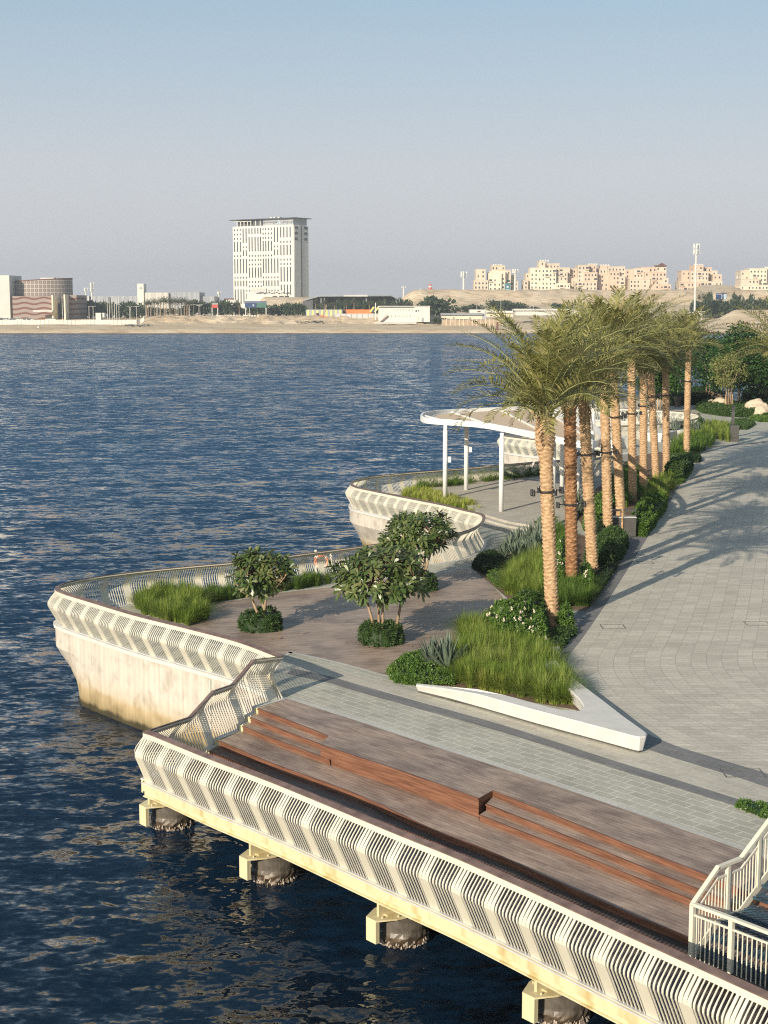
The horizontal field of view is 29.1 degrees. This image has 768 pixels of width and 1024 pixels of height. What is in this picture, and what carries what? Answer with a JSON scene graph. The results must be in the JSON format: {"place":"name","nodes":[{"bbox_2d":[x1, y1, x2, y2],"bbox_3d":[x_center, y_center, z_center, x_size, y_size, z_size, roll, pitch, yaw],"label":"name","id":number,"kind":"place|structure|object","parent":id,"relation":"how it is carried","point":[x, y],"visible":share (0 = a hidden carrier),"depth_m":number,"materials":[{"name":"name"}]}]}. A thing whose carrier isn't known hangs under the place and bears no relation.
{"place":"outdoors","nodes":[
{"label":"outdoors","id":0,"kind":"place"},
{"bbox_2d":[0,334,767,1023],"bbox_3d":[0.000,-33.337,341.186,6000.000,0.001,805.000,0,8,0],"label":"water","id":1,"kind":"structure","parent":0,"point":[128,452],"depth_m":77.11,"materials":[{"name":"liquid"}]},
{"bbox_2d":[139,799,194,830],"bbox_3d":[-5.168,8.601,42.660,4.110,2.660,1.262,-7,11,-40],"label":"pier pile","id":2,"kind":"object","parent":1,"relation":"in","point":[163,817],"visible":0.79,"depth_m":41.38,"materials":[{"name":"beige concrete"}]},
{"bbox_2d":[239,844,297,884],"bbox_3d":[-1.996,9.143,38.815,4.110,2.660,1.255,-7,11,-40],"label":"pier pile","id":3,"kind":"object","parent":1,"relation":"in","point":[266,867],"visible":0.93,"depth_m":37.55,"materials":[{"name":"beige concrete"}]},
{"bbox_2d":[53,420,670,750],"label":"sea wall","id":4,"kind":"structure","parent":1,"relation":"in","point":[140,691],"depth_m":51.47,"materials":[{"name":"concrete"}]},
{"bbox_2d":[366,904,428,948],"bbox_3d":[1.258,9.665,35.108,4.110,2.660,1.255,-7,11,-40],"label":"pier pile","id":5,"kind":"object","parent":1,"relation":"in","point":[389,928],"visible":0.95,"depth_m":33.83,"materials":[{"name":"beige concrete"}]},
{"bbox_2d":[522,980,589,1023],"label":"pier pile","id":6,"kind":"object","parent":1,"relation":"in","point":[542,1004],"visible":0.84,"depth_m":30.11,"materials":[{"name":"beige concrete"}]},
{"bbox_2d":[0,285,767,333],"bbox_3d":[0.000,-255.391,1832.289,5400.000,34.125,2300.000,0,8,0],"label":"terrain","id":7,"kind":"structure","parent":0,"point":[221,324],"depth_m":814.96,"materials":[{"name":"sand"}]},
{"bbox_2d":[0,275,21,318],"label":"white building","id":8,"kind":"structure","parent":7,"relation":"on","point":[7,287],"depth_m":871.57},
{"bbox_2d":[12,278,86,319],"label":"drum building","id":9,"kind":"structure","parent":7,"relation":"on","point":[33,299],"depth_m":870.48,"materials":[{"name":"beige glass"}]},
{"bbox_2d":[0,317,143,324],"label":"site hoarding","id":10,"kind":"object","parent":7,"relation":"on","point":[67,322],"visible":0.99,"depth_m":794.59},
{"bbox_2d":[108,302,125,317],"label":"broadleaf tree","id":11,"kind":"object","parent":7,"relation":"on","point":[118,314],"visible":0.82,"depth_m":898.50,"materials":[{"name":"green plant"}]},
{"bbox_2d":[123,301,139,317],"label":"broadleaf tree","id":12,"kind":"object","parent":7,"relation":"on","point":[129,314],"visible":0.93,"depth_m":896.54,"materials":[{"name":"green plant"}]},
{"bbox_2d":[87,284,217,316],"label":"warehouse","id":13,"kind":"structure","parent":7,"relation":"on","point":[142,296],"depth_m":1022.35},
{"bbox_2d":[245,301,266,315],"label":"billboard","id":14,"kind":"object","parent":7,"relation":"on","point":[255,304],"visible":0.88,"depth_m":853.40},
{"bbox_2d":[247,288,289,300],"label":"podium building","id":15,"kind":"structure","parent":7,"relation":"on","point":[257,294],"depth_m":1042.24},
{"bbox_2d":[229,217,310,307],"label":"office tower","id":16,"kind":"structure","parent":7,"relation":"on","point":[271,254],"depth_m":1097.30,"materials":[{"name":"concrete"}]},
{"bbox_2d":[306,310,342,315],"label":"site container","id":17,"kind":"object","parent":7,"relation":"on","point":[321,312],"visible":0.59,"depth_m":844.35,"materials":[{"name":"yellow paint"}]},
{"bbox_2d":[303,295,397,309],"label":"open pavilion","id":18,"kind":"structure","parent":7,"relation":"on","point":[308,302],"depth_m":948.12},
{"bbox_2d":[374,306,429,323],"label":"two storey block","id":19,"kind":"structure","parent":7,"relation":"on","point":[401,314],"depth_m":804.45,"materials":[{"name":"paint"}]},
{"bbox_2d":[420,295,459,316],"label":"broadleaf tree","id":20,"kind":"object","parent":7,"relation":"on","point":[438,306],"visible":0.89,"depth_m":832.27,"materials":[{"name":"green plant"}]},
{"bbox_2d":[440,313,485,318],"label":"shed","id":21,"kind":"structure","parent":7,"relation":"on","point":[464,315],"depth_m":793.10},
{"bbox_2d":[442,319,502,325],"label":"beach fence","id":22,"kind":"object","parent":7,"relation":"on","point":[462,322],"visible":0.86,"depth_m":775.69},
{"bbox_2d":[473,264,517,289],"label":"apartment block","id":23,"kind":"structure","parent":7,"relation":"on","point":[499,276],"depth_m":1175.85,"materials":[{"name":"concrete"}]},
{"bbox_2d":[512,309,578,314],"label":"shed","id":24,"kind":"structure","parent":7,"relation":"on","point":[524,312],"depth_m":827.47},
{"bbox_2d":[521,260,571,289],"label":"apartment block","id":25,"kind":"structure","parent":7,"relation":"on","point":[543,275],"depth_m":1187.07,"materials":[{"name":"concrete"}]},
{"bbox_2d":[570,263,597,289],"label":"apartment block","id":26,"kind":"structure","parent":7,"relation":"on","point":[584,277],"depth_m":1188.88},
{"bbox_2d":[596,264,625,289],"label":"apartment block","id":27,"kind":"structure","parent":7,"relation":"on","point":[608,275],"depth_m":1194.50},
{"bbox_2d":[625,266,670,289],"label":"apartment block","id":28,"kind":"structure","parent":7,"relation":"on","point":[641,278],"depth_m":1182.68,"materials":[{"name":"concrete"}]},
{"bbox_2d":[675,264,722,289],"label":"apartment block","id":29,"kind":"structure","parent":7,"relation":"on","point":[705,276],"depth_m":1184.30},
{"bbox_2d":[733,267,767,289],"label":"apartment block","id":30,"kind":"structure","parent":7,"relation":"on","point":[753,279],"depth_m":1174.98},
{"bbox_2d":[0,0,767,300],"label":"sky","id":31,"kind":"structure","parent":0,"point":[422,143],"materials":[{"name":"blue"}]},
{"bbox_2d":[63,401,767,858],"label":"paving","id":32,"kind":"structure","parent":0,"point":[719,819],"depth_m":41.38,"materials":[{"name":"grey stone"}]},
{"bbox_2d":[112,575,229,625],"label":"grass","id":33,"kind":"structure","parent":32,"relation":"on","point":[183,604],"depth_m":56.91,"materials":[{"name":"plant"}]},
{"bbox_2d":[188,568,331,602],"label":"grass","id":34,"kind":"structure","parent":32,"relation":"on","point":[314,578],"depth_m":61.81,"materials":[{"name":"plant"}]},
{"bbox_2d":[48,462,532,697],"bbox_3d":[-1.162,0.964,73.633,12.458,1.340,57.385,2,8,16],"label":"balustrade","id":35,"kind":"object","parent":32,"relation":"on","point":[61,593],"visible":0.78,"depth_m":58.08,"materials":[{"name":"white paint"}]},
{"bbox_2d":[190,569,503,675],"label":"plaza deck","id":36,"kind":"structure","parent":32,"relation":"on","point":[325,621],"depth_m":56.42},
{"bbox_2d":[236,605,283,633],"bbox_3d":[-4.560,3.925,54.544,1.820,1.069,1.800,0,8,0],"label":"round hedge","id":37,"kind":"object","parent":36,"relation":"on","point":[251,621],"visible":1,"depth_m":54.05,"materials":[{"name":"green plant"}]},
{"bbox_2d":[224,545,298,613],"bbox_3d":[-4.664,2.767,54.417,2.630,3.155,2.610,-4,9,-29],"label":"frangipani tree","id":38,"kind":"object","parent":36,"relation":"on","point":[256,561],"visible":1,"depth_m":53.74,"materials":[{"name":"green plant"}]},
{"bbox_2d":[181,568,506,676],"bbox_3d":[-0.619,3.740,58.650,19.167,0.001,12.119,-15,17,-62],"label":"plaza edging","id":39,"kind":"object","parent":36,"relation":"on","point":[289,653],"visible":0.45,"depth_m":50.78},
{"bbox_2d":[324,542,429,627],"bbox_3d":[-0.250,2.875,52.125,3.776,3.583,3.740,0,8,0],"label":"frangipani tree","id":40,"kind":"object","parent":36,"relation":"on","point":[397,568],"visible":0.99,"depth_m":51.26,"materials":[{"name":"green plant"}]},
{"bbox_2d":[356,617,404,646],"bbox_3d":[-0.120,4.238,52.416,1.809,0.989,1.798,0,8,0],"label":"round hedge","id":41,"kind":"object","parent":36,"relation":"on","point":[387,635],"visible":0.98,"depth_m":51.91,"materials":[{"name":"green plant"}]},
{"bbox_2d":[373,510,459,576],"bbox_3d":[1.349,1.553,62.022,3.443,3.451,3.517,2,8,13],"label":"frangipani tree","id":42,"kind":"object","parent":36,"relation":"on","point":[404,524],"visible":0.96,"depth_m":61.07,"materials":[{"name":"green plant"}]},
{"bbox_2d":[414,569,438,591],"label":"round hedge","id":43,"kind":"object","parent":36,"relation":"on","point":[430,578],"visible":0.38,"depth_m":61.79,"materials":[{"name":"green plant"}]},
{"bbox_2d":[141,699,767,1023],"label":"stepped terrace","id":44,"kind":"structure","parent":32,"relation":"on","point":[642,875],"depth_m":34.72,"materials":[{"name":"orange wood"}]},
{"bbox_2d":[135,656,285,779],"bbox_3d":[-4.910,5.711,42.450,0.663,2.292,6.340,5,9,32],"label":"balustrade","id":45,"kind":"object","parent":44,"relation":"on","point":[198,711],"visible":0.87,"depth_m":42.97,"materials":[{"name":"metal"}]},
{"bbox_2d":[141,781,657,1023],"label":"edge beam","id":46,"kind":"structure","parent":44,"relation":"attached to","point":[586,997],"depth_m":31.89,"materials":[{"name":"concrete"}]},
{"bbox_2d":[135,730,767,1023],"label":"balustrade","id":47,"kind":"object","parent":46,"relation":"on","point":[743,989],"visible":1,"depth_m":30.49,"materials":[{"name":"white paint"}]},
{"bbox_2d":[289,698,766,857],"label":"edge strip","id":48,"kind":"object","parent":44,"relation":"on","point":[689,829],"visible":0.98,"depth_m":37.45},
{"bbox_2d":[688,818,767,990],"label":"railing","id":49,"kind":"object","parent":44,"relation":"on","point":[728,962],"depth_m":28.43,"materials":[{"name":"metal"}]},
{"bbox_2d":[407,460,539,488],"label":"grass","id":50,"kind":"structure","parent":32,"relation":"on","point":[456,481],"depth_m":97.31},
{"bbox_2d":[423,474,582,526],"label":"platform","id":51,"kind":"structure","parent":32,"relation":"on","point":[522,505],"depth_m":88.42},
{"bbox_2d":[420,406,600,511],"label":"canopy","id":52,"kind":"object","parent":51,"relation":"on","point":[522,427],"visible":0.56,"depth_m":88.13,"materials":[{"name":"white metal"}]},
{"bbox_2d":[415,607,606,709],"bbox_3d":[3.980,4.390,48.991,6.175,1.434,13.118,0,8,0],"label":"grass","id":53,"kind":"structure","parent":32,"relation":"on","point":[521,662],"depth_m":47.00,"materials":[{"name":"plant"}]},
{"bbox_2d":[385,648,458,685],"bbox_3d":[1.233,5.016,48.309,2.437,0.624,3.904,0,8,0],"label":"ground cover","id":54,"kind":"object","parent":53,"relation":"on","point":[406,668],"visible":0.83,"depth_m":47.06,"materials":[{"name":"green plant"}]},
{"bbox_2d":[416,633,442,662],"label":"agave plant","id":55,"kind":"object","parent":53,"relation":"on","point":[430,649],"visible":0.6,"depth_m":48.27,"materials":[{"name":"green plant"}]},
{"bbox_2d":[422,631,466,668],"bbox_3d":[2.044,4.502,47.934,1.738,1.507,1.434,-4,9,-24],"label":"agave plant","id":56,"kind":"object","parent":53,"relation":"on","point":[447,650],"visible":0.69,"depth_m":47.71,"materials":[{"name":"green plant"}]},
{"bbox_2d":[482,593,549,642],"bbox_3d":[4.706,3.883,53.432,2.753,1.530,5.761,0,8,0],"label":"flowering shrub","id":57,"kind":"object","parent":53,"relation":"on","point":[514,615],"visible":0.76,"depth_m":52.29,"materials":[{"name":"green plant"}]},
{"bbox_2d":[511,588,549,626],"bbox_3d":[5.492,3.576,55.277,1.644,1.528,2.842,0,8,0],"label":"shrub","id":58,"kind":"object","parent":53,"relation":"on","point":[537,597],"visible":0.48,"depth_m":54.99,"materials":[{"name":"green plant"}]},
{"bbox_2d":[439,290,651,625],"bbox_3d":[5.996,-1.925,54.645,7.952,12.391,7.616,8,11,44],"label":"date palm","id":59,"kind":"object","parent":53,"relation":"on","point":[539,392],"visible":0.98,"depth_m":53.95,"materials":[{"name":"green plant"}]},
{"bbox_2d":[545,624,578,649],"bbox_3d":[6.108,4.409,52.680,1.155,0.544,4.074,3,8,19],"label":"ground cover","id":60,"kind":"object","parent":53,"relation":"on","point":[560,635],"visible":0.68,"depth_m":52.69,"materials":[{"name":"green plant"}]},
{"bbox_2d":[555,601,576,626],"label":"shrub","id":61,"kind":"object","parent":53,"relation":"on","point":[563,618],"visible":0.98,"depth_m":54.60,"materials":[{"name":"green plant"}]},
{"bbox_2d":[287,668,737,804],"bbox_3d":[3.628,6.204,41.196,0.953,0.001,20.237,-7,11,-41],"label":"dark band","id":62,"kind":"object","parent":32,"relation":"on","point":[540,740],"visible":0.99,"depth_m":41.35,"materials":[{"name":"stone"}]},
{"bbox_2d":[416,647,646,752],"bbox_3d":[3.822,5.481,44.663,5.468,0.480,11.134,-1,8,-6],"label":"planter bench","id":63,"kind":"object","parent":32,"relation":"on","point":[596,718],"visible":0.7,"depth_m":42.00,"materials":[{"name":"concrete"}]},
{"bbox_2d":[483,514,579,532],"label":"platform step","id":64,"kind":"object","parent":32,"relation":"on","point":[494,526],"visible":0.08,"depth_m":78.94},
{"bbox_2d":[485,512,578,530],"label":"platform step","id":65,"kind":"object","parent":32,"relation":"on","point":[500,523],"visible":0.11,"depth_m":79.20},
{"bbox_2d":[472,534,627,609],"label":"soil bed","id":66,"kind":"object","parent":32,"relation":"on","point":[581,547],"visible":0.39,"depth_m":66.52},
{"bbox_2d":[471,548,506,573],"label":"ground cover","id":67,"kind":"object","parent":66,"relation":"on","point":[484,561],"visible":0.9,"depth_m":66.84,"materials":[{"name":"green plant"}]},
{"bbox_2d":[487,569,504,588],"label":"ground cover","id":68,"kind":"object","parent":66,"relation":"on","point":[491,575],"visible":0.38,"depth_m":64.08,"materials":[{"name":"green plant"}]},
{"bbox_2d":[505,541,527,559],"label":"agave plant","id":69,"kind":"object","parent":66,"relation":"on","point":[516,550],"visible":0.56,"depth_m":68.51,"materials":[{"name":"green plant"}]},
{"bbox_2d":[556,534,565,578],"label":"flowering shrub","id":70,"kind":"object","parent":66,"relation":"on","point":[560,554],"visible":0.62,"depth_m":65.60,"materials":[{"name":"green plant"}]},
{"bbox_2d":[495,314,647,579],"bbox_3d":[7.824,-2.530,61.863,6.411,11.549,7.131,-2,8,0],"label":"date palm","id":71,"kind":"object","parent":66,"relation":"on","point":[570,502],"visible":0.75,"depth_m":61.72,"materials":[{"name":"green plant"}]},
{"bbox_2d":[502,306,664,572],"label":"date palm","id":72,"kind":"object","parent":66,"relation":"on","point":[584,420],"visible":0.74,"depth_m":65.26,"materials":[{"name":"green plant"}]},
{"bbox_2d":[579,562,594,587],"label":"flowering shrub","id":73,"kind":"object","parent":66,"relation":"on","point":[585,567],"visible":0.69,"depth_m":62.67,"materials":[{"name":"green plant"}]},
{"bbox_2d":[591,561,618,597],"bbox_3d":[9.339,2.840,63.916,0.860,0.562,7.583,2,8,15],"label":"ground cover","id":74,"kind":"object","parent":66,"relation":"on","point":[605,572],"visible":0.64,"depth_m":64.39,"materials":[{"name":"green plant"}]},
{"bbox_2d":[582,523,629,566],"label":"shrub","id":75,"kind":"object","parent":66,"relation":"on","point":[613,543],"visible":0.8,"depth_m":69.15,"materials":[{"name":"green plant"}]},
{"bbox_2d":[497,414,699,476],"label":"balustrade","id":76,"kind":"object","parent":32,"relation":"on","point":[514,445],"visible":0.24,"depth_m":117.54,"materials":[{"name":"metal"}]},
{"bbox_2d":[531,286,675,527],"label":"date palm","id":77,"kind":"object","parent":32,"relation":"on","point":[606,451],"visible":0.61,"depth_m":74.48,"materials":[{"name":"green plant"}]},
{"bbox_2d":[561,294,669,527],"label":"date palm","id":78,"kind":"object","parent":32,"relation":"on","point":[616,418],"visible":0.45,"depth_m":77.91,"materials":[{"name":"green plant"}]},
{"bbox_2d":[578,452,669,523],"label":"soil bed","id":79,"kind":"object","parent":32,"relation":"on","point":[632,505],"visible":0.2,"depth_m":101.44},
{"bbox_2d":[581,490,615,530],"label":"shrub","id":80,"kind":"object","parent":79,"relation":"on","point":[598,498],"visible":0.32,"depth_m":82.26,"materials":[{"name":"green plant"}]},
{"bbox_2d":[585,282,700,501],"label":"date palm","id":81,"kind":"object","parent":79,"relation":"on","point":[632,462],"visible":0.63,"depth_m":88.61,"materials":[{"name":"green plant"}]},
{"bbox_2d":[630,491,667,536],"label":"shrub","id":82,"kind":"object","parent":79,"relation":"on","point":[650,509],"visible":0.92,"depth_m":80.40,"materials":[{"name":"green plant"}]},
{"bbox_2d":[618,321,692,487],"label":"date palm","id":83,"kind":"object","parent":79,"relation":"on","point":[643,438],"visible":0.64,"depth_m":93.30,"materials":[{"name":"green plant"}]},
{"bbox_2d":[619,308,705,478],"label":"date palm","id":84,"kind":"object","parent":79,"relation":"on","point":[653,428],"visible":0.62,"depth_m":98.71,"materials":[{"name":"green plant"}]},
{"bbox_2d":[664,451,693,475],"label":"clipped hedge","id":85,"kind":"object","parent":79,"relation":"on","point":[680,463],"visible":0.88,"depth_m":102.66,"materials":[{"name":"green plant"}]},
{"bbox_2d":[644,305,723,471],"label":"date palm","id":86,"kind":"object","parent":79,"relation":"on","point":[665,395],"visible":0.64,"depth_m":102.18,"materials":[{"name":"green plant"}]},
{"bbox_2d":[623,509,636,536],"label":"litter bin","id":87,"kind":"object","parent":32,"relation":"on","point":[629,524],"visible":0.94,"depth_m":76.03,"materials":[{"name":"grey metal"}]},
{"bbox_2d":[553,390,743,422],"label":"balustrade","id":88,"kind":"object","parent":32,"relation":"on","point":[658,411],"visible":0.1,"depth_m":152.19,"materials":[{"name":"white paint"}]},
{"bbox_2d":[639,428,683,441],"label":"curved bench","id":89,"kind":"object","parent":32,"relation":"on","point":[660,433],"visible":0.37,"depth_m":130.05,"materials":[{"name":"concrete"}]},
{"bbox_2d":[635,356,696,409],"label":"leafy tree","id":90,"kind":"object","parent":32,"relation":"on","point":[675,385],"visible":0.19,"depth_m":162.97,"materials":[{"name":"green plant"}]},
{"bbox_2d":[567,443,767,773],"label":"promenade","id":91,"kind":"structure","parent":32,"relation":"on","point":[681,660],"depth_m":55.22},
{"bbox_2d":[722,289,767,361],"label":"date palm","id":92,"kind":"object","parent":91,"relation":"on","point":[764,335],"visible":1,"depth_m":104.03,"materials":[{"name":"green plant"}]},
{"bbox_2d":[669,385,709,405],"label":"clipped hedge","id":93,"kind":"object","parent":32,"relation":"on","point":[696,396],"visible":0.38,"depth_m":175.48,"materials":[{"name":"green plant"}]},
{"bbox_2d":[670,430,717,454],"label":"grass","id":94,"kind":"structure","parent":32,"relation":"on","point":[699,441],"depth_m":121.16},
{"bbox_2d":[674,416,731,441],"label":"grass","id":95,"kind":"structure","parent":32,"relation":"on","point":[719,429],"depth_m":132.23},
{"bbox_2d":[683,331,737,398],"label":"leafy tree","id":96,"kind":"object","parent":32,"relation":"on","point":[707,347],"visible":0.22,"depth_m":175.80,"materials":[{"name":"green plant"}]},
{"bbox_2d":[707,350,749,404],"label":"leafy tree","id":97,"kind":"object","parent":32,"relation":"on","point":[727,362],"visible":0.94,"depth_m":162.08,"materials":[{"name":"green plant"}]},
{"bbox_2d":[692,320,767,401],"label":"leafy tree","id":98,"kind":"object","parent":32,"relation":"on","point":[757,366],"visible":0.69,"depth_m":165.82,"materials":[{"name":"green plant"}]},
{"bbox_2d":[695,399,767,417],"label":"hedge","id":99,"kind":"object","parent":32,"relation":"on","point":[716,408],"visible":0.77,"depth_m":159.56,"materials":[{"name":"green plant"}]},
{"bbox_2d":[730,417,755,429],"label":"hedge","id":100,"kind":"object","parent":32,"relation":"on","point":[745,423],"visible":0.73,"depth_m":144.01,"materials":[{"name":"green plant"}]},
{"bbox_2d":[741,388,767,404],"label":"clipped hedge","id":101,"kind":"object","parent":32,"relation":"on","point":[763,397],"visible":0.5,"depth_m":172.04,"materials":[{"name":"green plant"}]},
{"bbox_2d":[398,484,485,511],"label":"grass","id":102,"kind":"structure","parent":0,"point":[431,495],"depth_m":88.33,"materials":[{"name":"plant"}]},
{"bbox_2d":[459,666,507,692],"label":"grass","id":103,"kind":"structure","parent":0,"point":[482,686],"depth_m":45.86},
{"bbox_2d":[486,541,543,595],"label":"grass","id":104,"kind":"structure","parent":0,"point":[520,574],"depth_m":62.29,"materials":[{"name":"plant"}]},
{"bbox_2d":[292,660,767,803],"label":"verge paving","id":105,"kind":"structure","parent":0,"point":[694,774],"depth_m":39.53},
{"bbox_2d":[734,797,767,818],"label":"hedge","id":106,"kind":"object","parent":105,"relation":"on","point":[759,808],"visible":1,"depth_m":35.04,"materials":[{"name":"green plant"}]},
{"bbox_2d":[555,517,581,543],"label":"grass","id":107,"kind":"structure","parent":0,"point":[560,526],"depth_m":75.77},
{"bbox_2d":[541,568,606,605],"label":"grass","id":108,"kind":"structure","parent":0,"point":[574,591],"depth_m":59.16,"materials":[{"name":"plant"}]},
{"bbox_2d":[611,462,649,506],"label":"grass","id":109,"kind":"structure","parent":0,"point":[626,490],"depth_m":92.79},
{"bbox_2d":[637,469,683,499],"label":"grass","id":110,"kind":"structure","parent":0,"point":[663,483],"depth_m":94.71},
{"bbox_2d":[559,440,767,786],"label":"border paving","id":111,"kind":"structure","parent":0,"point":[585,619],"depth_m":51.38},
{"bbox_2d":[662,305,725,451],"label":"date palm","id":112,"kind":"object","parent":111,"relation":"on","point":[687,407],"visible":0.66,"depth_m":115.01,"materials":[{"name":"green plant"}]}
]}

